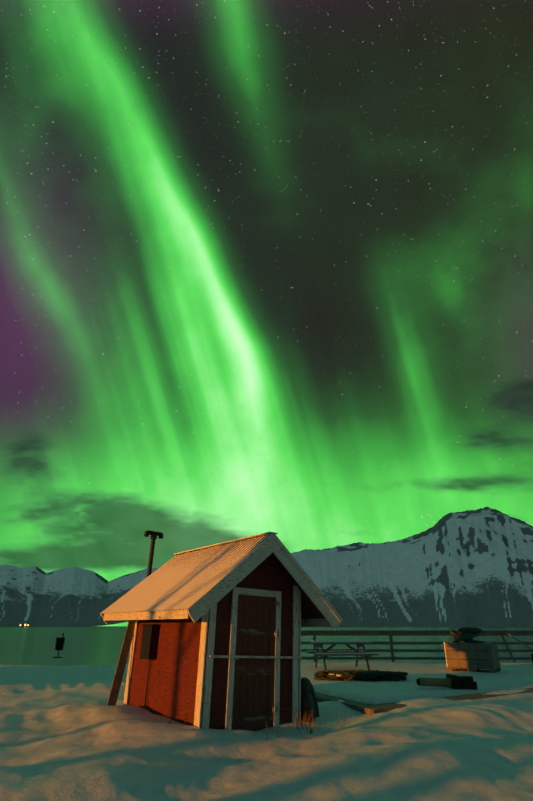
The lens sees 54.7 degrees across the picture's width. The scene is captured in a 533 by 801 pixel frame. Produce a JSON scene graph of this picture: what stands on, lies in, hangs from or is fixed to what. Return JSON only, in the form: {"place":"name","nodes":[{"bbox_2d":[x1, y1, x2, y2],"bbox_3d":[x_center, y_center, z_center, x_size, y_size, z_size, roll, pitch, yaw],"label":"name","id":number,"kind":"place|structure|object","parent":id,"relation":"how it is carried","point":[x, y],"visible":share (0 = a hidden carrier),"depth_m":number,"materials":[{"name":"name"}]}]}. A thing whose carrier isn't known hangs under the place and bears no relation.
{"place":"outdoors","nodes":[
{"label":"outdoors","id":0,"kind":"place"},
{"bbox_2d":[0,0,532,625],"bbox_3d":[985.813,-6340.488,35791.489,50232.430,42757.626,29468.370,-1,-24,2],"label":"sky","id":1,"kind":"structure","parent":0,"point":[464,432],"depth_m":41093.88,"materials":[{"name":"green"}]},
{"bbox_2d":[3,0,532,625],"bbox_3d":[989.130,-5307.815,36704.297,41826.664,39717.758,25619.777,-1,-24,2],"label":"stars","id":2,"kind":"object","parent":1,"relation":"in","point":[267,192],"visible":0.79,"depth_m":39215.53,"materials":[{"name":"white"}]},
{"bbox_2d":[0,664,532,800],"bbox_3d":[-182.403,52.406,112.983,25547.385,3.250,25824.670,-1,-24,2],"label":"ground","id":3,"kind":"structure","parent":0,"point":[67,733],"depth_m":5.68,"materials":[{"name":"white snow"}]},
{"bbox_2d":[100,530,342,730],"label":"shed","id":4,"kind":"structure","parent":3,"relation":"on","point":[216,642],"depth_m":7.73,"materials":[{"name":"red paint"}]},
{"bbox_2d":[107,620,134,705],"bbox_3d":[-2.445,4.384,8.823,0.090,1.532,0.500,-13,-27,28],"label":"leaning plank","id":5,"kind":"object","parent":4,"relation":"attached to","point":[119,673],"visible":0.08,"depth_m":8.74,"materials":[{"name":"brown wood"}]},
{"bbox_2d":[155,710,347,734],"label":"grass tufts","id":6,"kind":"object","parent":3,"relation":"on","point":[311,725],"visible":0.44,"depth_m":7.21,"materials":[{"name":"brown plant"}]},
{"bbox_2d":[301,677,318,721],"bbox_3d":[0.657,4.793,8.066,0.191,0.830,0.830,-15,-28,8],"label":"tyre","id":7,"kind":"object","parent":3,"relation":"on","point":[308,699],"visible":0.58,"depth_m":7.93,"materials":[{"name":"rubber"}]},
{"bbox_2d":[0,507,532,626],"bbox_3d":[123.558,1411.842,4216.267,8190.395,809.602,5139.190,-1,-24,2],"label":"mountains","id":8,"kind":"structure","parent":0,"point":[470,568],"depth_m":2661.41,"materials":[{"name":"white snow"}]},
{"bbox_2d":[0,626,532,665],"bbox_3d":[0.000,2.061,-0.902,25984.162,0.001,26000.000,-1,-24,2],"label":"water","id":9,"kind":"structure","parent":0,"point":[98,645],"depth_m":68.84,"materials":[{"name":"teal liquid"}]},
{"bbox_2d":[53,633,64,657],"bbox_3d":[-11.446,13.550,28.519,0.500,1.225,0.500,-1,-24,2],"label":"navigation buoy","id":10,"kind":"object","parent":9,"relation":"in","point":[59,643],"visible":1,"depth_m":28.40,"materials":[{"name":"black metal"}]},
{"bbox_2d":[315,688,532,714],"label":"wooden planks","id":11,"kind":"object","parent":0,"point":[366,708],"depth_m":9.03,"materials":[{"name":"brown wood"}]},
{"bbox_2d":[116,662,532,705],"bbox_3d":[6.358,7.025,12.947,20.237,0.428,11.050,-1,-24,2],"label":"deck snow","id":12,"kind":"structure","parent":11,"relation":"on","point":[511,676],"depth_m":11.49,"materials":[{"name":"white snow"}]},
{"bbox_2d":[314,670,407,681],"bbox_3d":[2.175,6.393,11.980,2.175,0.215,0.924,-4,-24,9],"label":"rope pile","id":13,"kind":"object","parent":12,"relation":"on","point":[364,675],"visible":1,"depth_m":11.70,"materials":[{"name":"brown fabric"}]},
{"bbox_2d":[416,674,477,688],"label":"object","id":14,"kind":"object","parent":12,"relation":"on","point":[452,681],"visible":0.96,"depth_m":10.34,"materials":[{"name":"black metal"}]},
{"bbox_2d":[444,627,500,672],"bbox_3d":[5.773,7.013,14.529,1.258,1.137,1.008,-13,-27,27],"label":"wooden crate","id":15,"kind":"object","parent":12,"relation":"on","point":[470,654],"visible":0.98,"depth_m":14.17,"materials":[{"name":"brown wood"}]},
{"bbox_2d":[508,633,532,662],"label":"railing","id":16,"kind":"object","parent":12,"relation":"on","point":[523,644],"visible":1,"depth_m":16.20,"materials":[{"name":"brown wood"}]},
{"bbox_2d":[306,641,378,670],"bbox_3d":[2.197,7.526,15.195,1.800,0.798,1.662,2,-24,-6],"label":"picnic table","id":17,"kind":"object","parent":11,"relation":"on","point":[325,653],"visible":0.9,"depth_m":15.02,"materials":[{"name":"brown wood"}]},
{"bbox_2d":[301,630,532,662],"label":"quay fence","id":18,"kind":"object","parent":11,"relation":"on","point":[391,643],"visible":0.42,"depth_m":18.17,"materials":[{"name":"brown wood"}]}
]}

